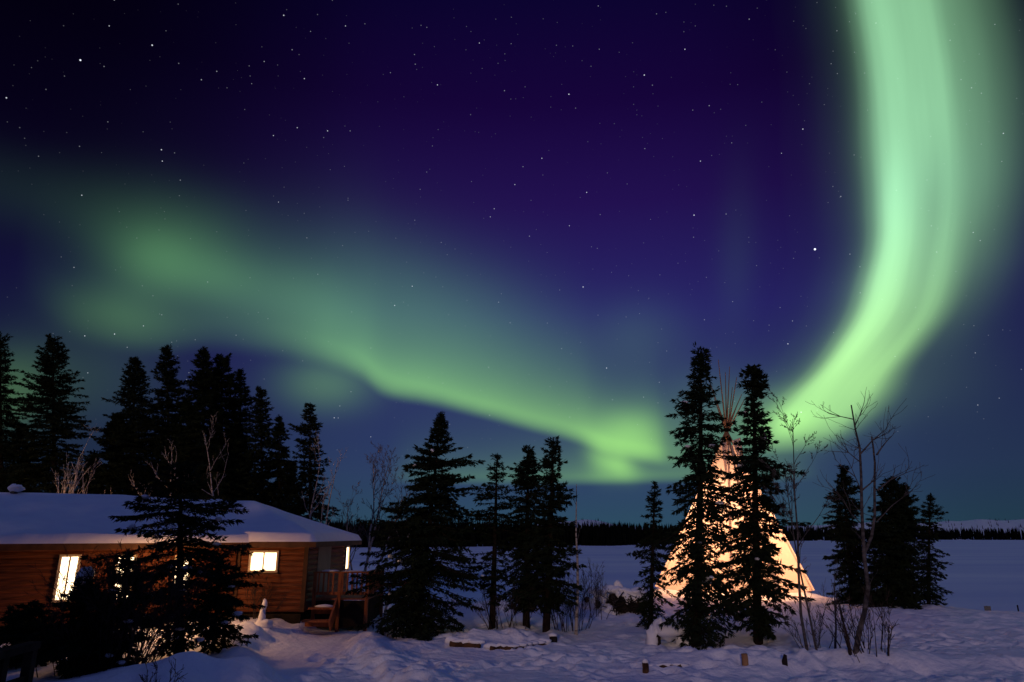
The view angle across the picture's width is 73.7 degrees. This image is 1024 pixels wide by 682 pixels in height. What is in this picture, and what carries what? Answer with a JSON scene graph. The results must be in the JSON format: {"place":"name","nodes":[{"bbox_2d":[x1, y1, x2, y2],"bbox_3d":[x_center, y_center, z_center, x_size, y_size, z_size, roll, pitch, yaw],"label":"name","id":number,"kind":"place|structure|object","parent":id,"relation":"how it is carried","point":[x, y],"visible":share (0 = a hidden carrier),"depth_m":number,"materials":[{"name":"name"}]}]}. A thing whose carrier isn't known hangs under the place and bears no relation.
{"place":"outdoors","nodes":[
{"label":"outdoors","id":0,"kind":"place"},
{"bbox_2d":[0,587,1023,681],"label":"ground","id":1,"kind":"structure","parent":0,"point":[935,643],"depth_m":14.48,"materials":[{"name":"white snow"}]},
{"bbox_2d":[0,332,38,492],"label":"spruce tree","id":2,"kind":"object","parent":1,"relation":"on","point":[6,422],"visible":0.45,"depth_m":32.24,"materials":[{"name":"green plant"}]},
{"bbox_2d":[0,641,41,681],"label":"wooden railing","id":3,"kind":"object","parent":1,"relation":"on","point":[29,649],"visible":1,"depth_m":8.65,"materials":[{"name":"brown wood"}]},
{"bbox_2d":[0,599,60,668],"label":"bush","id":4,"kind":"object","parent":1,"relation":"on","point":[19,622],"visible":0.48,"depth_m":13.60,"materials":[{"name":"green plant"}]},
{"bbox_2d":[3,427,79,492],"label":"spruce tree","id":5,"kind":"object","parent":1,"relation":"on","point":[24,447],"visible":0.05,"depth_m":33.64,"materials":[{"name":"green plant"}]},
{"bbox_2d":[0,333,100,493],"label":"spruce tree","id":6,"kind":"object","parent":1,"relation":"on","point":[50,364],"visible":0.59,"depth_m":30.95,"materials":[{"name":"green plant"}]},
{"bbox_2d":[30,616,96,677],"bbox_3d":[-8.265,5.761,13.189,1.554,1.241,1.651,0,-16,0],"label":"bare shrub","id":7,"kind":"object","parent":1,"relation":"on","point":[48,646],"visible":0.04,"depth_m":12.61,"materials":[{"name":"brown plant"}]},
{"bbox_2d":[51,424,101,493],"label":"birch tree","id":8,"kind":"object","parent":1,"relation":"on","point":[74,481],"visible":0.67,"depth_m":24.96,"materials":[{"name":"brown plant"}]},
{"bbox_2d":[17,576,152,678],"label":"spruce tree","id":9,"kind":"object","parent":1,"relation":"on","point":[65,649],"visible":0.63,"depth_m":12.28,"materials":[{"name":"green plant"}]},
{"bbox_2d":[68,451,112,493],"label":"spruce tree","id":10,"kind":"object","parent":1,"relation":"on","point":[85,467],"visible":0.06,"depth_m":34.29,"materials":[{"name":"green plant"}]},
{"bbox_2d":[77,412,146,493],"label":"spruce tree","id":11,"kind":"object","parent":1,"relation":"on","point":[106,445],"visible":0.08,"depth_m":33.14,"materials":[{"name":"green plant"}]},
{"bbox_2d":[75,546,158,673],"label":"spruce tree","id":12,"kind":"object","parent":1,"relation":"on","point":[102,665],"visible":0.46,"depth_m":12.70,"materials":[{"name":"green plant"}]},
{"bbox_2d":[75,356,170,496],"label":"spruce tree","id":13,"kind":"object","parent":1,"relation":"on","point":[126,437],"visible":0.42,"depth_m":32.41,"materials":[{"name":"green plant"}]},
{"bbox_2d":[24,519,238,675],"bbox_3d":[-7.353,4.860,13.059,3.349,2.832,3.048,0,-16,0],"label":"bare shrub","id":14,"kind":"object","parent":1,"relation":"on","point":[138,615],"visible":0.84,"depth_m":12.57,"materials":[{"name":"brown plant"}]},
{"bbox_2d":[128,440,177,496],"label":"birch tree","id":15,"kind":"object","parent":1,"relation":"on","point":[156,470],"visible":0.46,"depth_m":25.72,"materials":[{"name":"brown plant"}]},
{"bbox_2d":[116,344,195,497],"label":"spruce tree","id":16,"kind":"object","parent":1,"relation":"on","point":[167,405],"visible":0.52,"depth_m":31.89,"materials":[{"name":"green plant"}]},
{"bbox_2d":[139,649,185,681],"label":"bare shrub","id":17,"kind":"object","parent":1,"relation":"on","point":[147,675],"visible":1,"depth_m":10.04,"materials":[{"name":"black plant"}]},
{"bbox_2d":[76,461,253,662],"bbox_3d":[-7.133,4.687,14.374,3.276,4.337,3.385,-10,-19,33],"label":"spruce tree","id":18,"kind":"object","parent":1,"relation":"on","point":[181,520],"visible":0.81,"depth_m":14.31,"materials":[{"name":"green plant"}]},
{"bbox_2d":[146,394,206,470],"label":"spruce tree","id":19,"kind":"object","parent":1,"relation":"on","point":[184,400],"depth_m":35.01,"materials":[{"name":"green plant"}]},
{"bbox_2d":[148,346,250,500],"bbox_3d":[-13.077,5.958,29.394,4.798,11.951,4.156,-13,-20,38],"label":"spruce tree","id":20,"kind":"object","parent":1,"relation":"on","point":[201,380],"visible":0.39,"depth_m":29.69,"materials":[{"name":"green plant"}]},
{"bbox_2d":[0,484,405,638],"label":"log cabin","id":21,"kind":"object","parent":1,"relation":"on","point":[303,562],"visible":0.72,"depth_m":19.21,"materials":[{"name":"brown wood"}]},
{"bbox_2d":[50,554,81,604],"bbox_3d":[-10.941,5.849,16.780,0.560,1.148,0.125,12,-20,-37],"label":"window","id":22,"kind":"structure","parent":21,"relation":"in","point":[70,568],"depth_m":16.83,"materials":[{"name":"glass"}]},
{"bbox_2d":[247,551,278,573],"bbox_3d":[-7.076,6.293,19.419,0.923,0.630,0.125,0,-16,0],"label":"window","id":23,"kind":"structure","parent":21,"relation":"in","point":[269,560],"depth_m":19.45,"materials":[{"name":"glass"}]},
{"bbox_2d":[316,546,331,596],"bbox_3d":[-5.870,7.173,21.195,0.050,1.620,1.500,0,-16,0],"label":"door","id":24,"kind":"structure","parent":21,"relation":"in","point":[324,553],"depth_m":21.17,"materials":[{"name":"paint"}]},
{"bbox_2d":[343,546,349,570],"bbox_3d":[-5.828,7.651,24.075,0.070,0.830,0.530,0,-16,0],"label":"window","id":25,"kind":"structure","parent":21,"relation":"in","point":[347,548],"depth_m":24.06,"materials":[{"name":"glass"}]},
{"bbox_2d":[188,413,228,495],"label":"birch tree","id":26,"kind":"object","parent":1,"relation":"on","point":[211,488],"visible":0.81,"depth_m":27.16,"materials":[{"name":"brown plant"}]},
{"bbox_2d":[192,353,254,500],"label":"spruce tree","id":27,"kind":"object","parent":1,"relation":"on","point":[227,382],"visible":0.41,"depth_m":31.06,"materials":[{"name":"green plant"}]},
{"bbox_2d":[184,552,265,654],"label":"spruce tree","id":28,"kind":"object","parent":1,"relation":"on","point":[224,604],"visible":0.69,"depth_m":15.02,"materials":[{"name":"green plant"}]},
{"bbox_2d":[223,436,259,500],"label":"spruce tree","id":29,"kind":"object","parent":1,"relation":"on","point":[235,465],"depth_m":33.22,"materials":[{"name":"green plant"}]},
{"bbox_2d":[226,368,258,500],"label":"spruce tree","id":30,"kind":"object","parent":1,"relation":"on","point":[245,493],"visible":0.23,"depth_m":32.07,"materials":[{"name":"green plant"}]},
{"bbox_2d":[240,386,283,508],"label":"spruce tree","id":31,"kind":"object","parent":1,"relation":"on","point":[261,415],"visible":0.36,"depth_m":29.69,"materials":[{"name":"green plant"}]},
{"bbox_2d":[254,599,272,628],"bbox_3d":[-6.588,7.249,18.100,0.583,0.809,0.408,0,-16,0],"label":"snowman","id":32,"kind":"object","parent":1,"relation":"on","point":[262,621],"visible":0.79,"depth_m":17.95,"materials":[{"name":"white snow"}]},
{"bbox_2d":[242,569,285,618],"bbox_3d":[-6.736,7.053,18.834,1.375,1.473,0.942,0,-16,0],"label":"bare shrub","id":33,"kind":"object","parent":1,"relation":"on","point":[254,592],"visible":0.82,"depth_m":18.87,"materials":[{"name":"brown plant"}]},
{"bbox_2d":[248,414,300,512],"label":"spruce tree","id":34,"kind":"object","parent":1,"relation":"on","point":[281,474],"visible":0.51,"depth_m":29.48,"materials":[{"name":"green plant"}]},
{"bbox_2d":[277,462,317,521],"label":"spruce tree","id":35,"kind":"object","parent":1,"relation":"on","point":[292,479],"visible":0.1,"depth_m":34.18,"materials":[{"name":"green plant"}]},
{"bbox_2d":[284,401,341,526],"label":"spruce tree","id":36,"kind":"object","parent":1,"relation":"on","point":[309,474],"visible":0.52,"depth_m":28.54,"materials":[{"name":"green plant"}]},
{"bbox_2d":[299,433,336,524],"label":"birch tree","id":37,"kind":"object","parent":1,"relation":"on","point":[323,505],"visible":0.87,"depth_m":27.00,"materials":[{"name":"brown plant"}]},
{"bbox_2d":[325,448,347,524],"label":"birch tree","id":38,"kind":"object","parent":1,"relation":"on","point":[333,483],"visible":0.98,"depth_m":27.17,"materials":[{"name":"brown plant"}]},
{"bbox_2d":[327,441,410,588],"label":"birch tree","id":39,"kind":"object","parent":1,"relation":"on","point":[380,502],"visible":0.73,"depth_m":26.83,"materials":[{"name":"brown plant"}]},
{"bbox_2d":[384,506,416,612],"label":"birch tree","id":40,"kind":"object","parent":1,"relation":"on","point":[386,606],"visible":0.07,"depth_m":22.95,"materials":[{"name":"brown plant"}]},
{"bbox_2d":[344,411,504,640],"bbox_3d":[-2.395,5.289,19.083,4.301,6.766,3.990,4,-16,-15],"label":"spruce tree","id":41,"kind":"object","parent":1,"relation":"on","point":[411,609],"visible":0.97,"depth_m":18.54,"materials":[{"name":"green plant"}]},
{"bbox_2d":[444,636,485,647],"bbox_3d":[-1.111,7.095,16.078,1.061,0.249,0.280,-7,-17,23],"label":"fallen log","id":42,"kind":"object","parent":1,"relation":"on","point":[451,641],"visible":0.98,"depth_m":15.99,"materials":[{"name":"brown wood"}]},
{"bbox_2d":[461,453,532,628],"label":"spruce tree","id":43,"kind":"object","parent":1,"relation":"on","point":[493,538],"visible":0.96,"depth_m":19.75,"materials":[{"name":"green plant"}]},
{"bbox_2d":[472,574,525,629],"bbox_3d":[-0.249,7.294,19.108,1.363,1.629,1.320,-9,-18,29],"label":"bare shrub","id":44,"kind":"object","parent":1,"relation":"on","point":[497,610],"visible":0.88,"depth_m":19.00,"materials":[{"name":"brown plant"}]},
{"bbox_2d":[484,642,519,649],"bbox_3d":[-0.226,7.031,15.688,0.823,0.198,0.211,0,-16,0],"label":"fallen log","id":45,"kind":"object","parent":1,"relation":"on","point":[494,646],"visible":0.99,"depth_m":15.64,"materials":[{"name":"brown wood"}]},
{"bbox_2d":[503,591,532,628],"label":"bare shrub","id":46,"kind":"object","parent":1,"relation":"on","point":[514,611],"visible":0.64,"depth_m":19.07,"materials":[{"name":"brown plant"}]},
{"bbox_2d":[486,445,564,628],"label":"spruce tree","id":47,"kind":"object","parent":1,"relation":"on","point":[525,481],"visible":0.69,"depth_m":19.91,"materials":[{"name":"green plant"}]},
{"bbox_2d":[516,638,551,648],"bbox_3d":[0.471,7.127,16.063,1.086,0.199,0.321,15,-22,-43],"label":"fallen log","id":48,"kind":"object","parent":1,"relation":"on","point":[540,641],"visible":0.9,"depth_m":16.04,"materials":[{"name":"white wood"}]},
{"bbox_2d":[511,436,587,631],"bbox_3d":[0.986,5.184,18.332,2.105,5.304,2.174,0,-16,0],"label":"spruce tree","id":49,"kind":"object","parent":1,"relation":"on","point":[554,598],"visible":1,"depth_m":17.99,"materials":[{"name":"green plant"}]},
{"bbox_2d":[548,633,556,642],"bbox_3d":[1.006,7.292,16.702,0.216,0.304,0.200,-7,-17,22],"label":"tree stump","id":50,"kind":"object","parent":1,"relation":"on","point":[553,637],"visible":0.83,"depth_m":16.64,"materials":[{"name":"brown wood"}]},
{"bbox_2d":[526,560,602,631],"bbox_3d":[1.568,7.110,19.065,1.911,2.040,2.767,-11,-19,33],"label":"bare shrub","id":51,"kind":"object","parent":1,"relation":"on","point":[565,609],"visible":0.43,"depth_m":18.80,"materials":[{"name":"brown plant"}]},
{"bbox_2d":[574,484,580,634],"bbox_3d":[1.707,5.804,18.109,0.307,3.920,0.412,0,-16,0],"label":"pole","id":52,"kind":"object","parent":1,"relation":"on","point":[577,601],"visible":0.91,"depth_m":17.95,"materials":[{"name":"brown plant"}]},
{"bbox_2d":[571,560,618,619],"bbox_3d":[2.761,7.976,22.028,1.359,1.907,1.612,5,-17,-17],"label":"bare shrub","id":53,"kind":"object","parent":1,"relation":"on","point":[600,590],"visible":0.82,"depth_m":22.11,"materials":[{"name":"brown plant"}]},
{"bbox_2d":[579,580,649,615],"bbox_3d":[3.425,8.700,22.764,2.584,1.405,1.183,0,-16,0],"label":"brush pile","id":54,"kind":"object","parent":1,"relation":"on","point":[628,598],"visible":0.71,"depth_m":22.54,"materials":[{"name":"white snow"}]},
{"bbox_2d":[642,658,648,673],"bbox_3d":[2.513,6.138,12.827,0.136,0.339,0.125,4,-17,-15],"label":"short post","id":55,"kind":"object","parent":1,"relation":"on","point":[645,666],"visible":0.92,"depth_m":12.79,"materials":[{"name":"brown wood"}]},
{"bbox_2d":[625,481,682,629],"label":"spruce tree","id":56,"kind":"object","parent":1,"relation":"on","point":[647,609],"visible":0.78,"depth_m":19.72,"materials":[{"name":"green plant"}]},
{"bbox_2d":[641,662,688,667],"bbox_3d":[2.939,6.259,13.109,0.958,0.168,0.168,0,-16,0],"label":"fallen log","id":57,"kind":"object","parent":1,"relation":"on","point":[663,664],"visible":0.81,"depth_m":13.09,"materials":[{"name":"white wood"}]},
{"bbox_2d":[645,616,690,646],"bbox_3d":[3.856,7.133,16.538,1.269,0.890,0.830,2,-16,-7],"label":"snow mound","id":58,"kind":"object","parent":1,"relation":"on","point":[655,635],"visible":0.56,"depth_m":16.34,"materials":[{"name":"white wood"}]},
{"bbox_2d":[646,342,758,649],"bbox_3d":[4.431,3.767,17.137,2.405,7.755,3.141,14,-21,-41],"label":"spruce tree","id":59,"kind":"object","parent":1,"relation":"on","point":[702,581],"visible":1,"depth_m":16.68,"materials":[{"name":"green plant"}]},
{"bbox_2d":[655,359,814,594],"bbox_3d":[9.480,5.800,30.563,6.452,10.019,6.516,0,-16,0],"label":"tipi","id":60,"kind":"object","parent":1,"relation":"on","point":[787,556],"visible":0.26,"depth_m":28.29,"materials":[{"name":"white fabric"}]},
{"bbox_2d":[741,653,748,665],"bbox_3d":[4.484,6.175,13.140,0.132,0.292,0.131,0,-16,0],"label":"short post","id":61,"kind":"object","parent":1,"relation":"on","point":[744,656],"visible":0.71,"depth_m":13.11,"materials":[{"name":"brown wood"}]},
{"bbox_2d":[709,364,815,644],"bbox_3d":[6.421,4.247,18.158,2.911,7.460,2.935,0,-16,0],"label":"spruce tree","id":62,"kind":"object","parent":1,"relation":"on","point":[754,558],"visible":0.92,"depth_m":17.61,"materials":[{"name":"green plant"}]},
{"bbox_2d":[782,654,787,665],"bbox_3d":[5.250,6.203,13.221,0.139,0.254,0.083,0,-16,0],"label":"post","id":63,"kind":"object","parent":1,"relation":"on","point":[784,660],"visible":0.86,"depth_m":13.19,"materials":[{"name":"brown wood"}]},
{"bbox_2d":[758,433,817,649],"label":"birch tree","id":64,"kind":"object","parent":1,"relation":"on","point":[808,610],"visible":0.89,"depth_m":15.78,"materials":[{"name":"brown plant"}]},
{"bbox_2d":[768,388,840,650],"bbox_3d":[6.650,4.008,15.415,1.611,5.814,1.383,0,-16,0],"label":"birch tree","id":65,"kind":"object","parent":1,"relation":"on","point":[798,575],"visible":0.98,"depth_m":15.52,"materials":[{"name":"brown plant"}]},
{"bbox_2d":[767,587,852,647],"bbox_3d":[6.695,6.223,15.249,1.760,1.444,1.099,7,-17,-24],"label":"bare shrub","id":66,"kind":"object","parent":1,"relation":"on","point":[819,627],"visible":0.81,"depth_m":15.30,"materials":[{"name":"brown plant"}]},
{"bbox_2d":[818,558,846,648],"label":"small tree","id":67,"kind":"object","parent":1,"relation":"on","point":[835,635],"visible":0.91,"depth_m":15.65,"materials":[{"name":"brown plant"}]},
{"bbox_2d":[834,602,852,655],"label":"birch tree","id":68,"kind":"object","parent":1,"relation":"on","point":[848,646],"visible":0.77,"depth_m":13.58,"materials":[{"name":"plant"}]},
{"bbox_2d":[820,463,877,605],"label":"spruce tree","id":69,"kind":"object","parent":1,"relation":"on","point":[842,524],"visible":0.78,"depth_m":25.37,"materials":[{"name":"green plant"}]},
{"bbox_2d":[815,583,899,662],"bbox_3d":[7.009,5.577,13.697,1.519,1.405,1.448,-4,-17,15],"label":"bare shrub","id":70,"kind":"object","parent":1,"relation":"on","point":[884,628],"visible":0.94,"depth_m":13.61,"materials":[{"name":"brown plant"}]},
{"bbox_2d":[805,387,933,653],"bbox_3d":[7.485,3.572,14.207,2.203,5.495,1.967,0,-16,0],"label":"birch tree","id":71,"kind":"object","parent":1,"relation":"on","point":[868,586],"visible":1,"depth_m":14.25,"materials":[{"name":"brown plant"}]},
{"bbox_2d":[847,476,927,608],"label":"spruce tree","id":72,"kind":"object","parent":1,"relation":"on","point":[882,563],"visible":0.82,"depth_m":22.86,"materials":[{"name":"green plant"}]},
{"bbox_2d":[877,482,932,609],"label":"spruce tree","id":73,"kind":"object","parent":1,"relation":"on","point":[906,599],"visible":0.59,"depth_m":22.57,"materials":[{"name":"green plant"}]},
{"bbox_2d":[915,493,953,605],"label":"spruce tree","id":74,"kind":"object","parent":1,"relation":"on","point":[930,595],"visible":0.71,"depth_m":23.21,"materials":[{"name":"green plant"}]},
{"bbox_2d":[0,0,1023,528],"label":"sky","id":75,"kind":"structure","parent":0,"point":[522,222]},
{"bbox_2d":[348,540,1023,611],"bbox_3d":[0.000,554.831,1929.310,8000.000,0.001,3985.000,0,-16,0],"label":"lake","id":76,"kind":"structure","parent":0,"point":[981,574],"depth_m":86.97,"materials":[{"name":"white snow"}]},
{"bbox_2d":[984,606,990,610],"bbox_3d":[26.010,14.678,37.346,0.350,0.351,0.080,0,-16,0],"label":"lake marker","id":77,"kind":"object","parent":76,"relation":"in","point":[987,608],"visible":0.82,"depth_m":37.32,"materials":[{"name":"brown wood"}]},
{"bbox_2d":[474,519,1023,545],"bbox_3d":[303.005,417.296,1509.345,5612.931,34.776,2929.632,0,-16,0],"label":"hills","id":78,"kind":"structure","parent":0,"point":[1001,524],"depth_m":1058.15,"materials":[{"name":"black plant"}]},
{"bbox_2d":[316,518,1023,547],"bbox_3d":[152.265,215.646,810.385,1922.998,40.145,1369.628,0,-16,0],"label":"forest","id":79,"kind":"object","parent":78,"relation":"on","point":[614,534],"visible":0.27,"depth_m":317.15,"materials":[{"name":"plant"}]}
]}

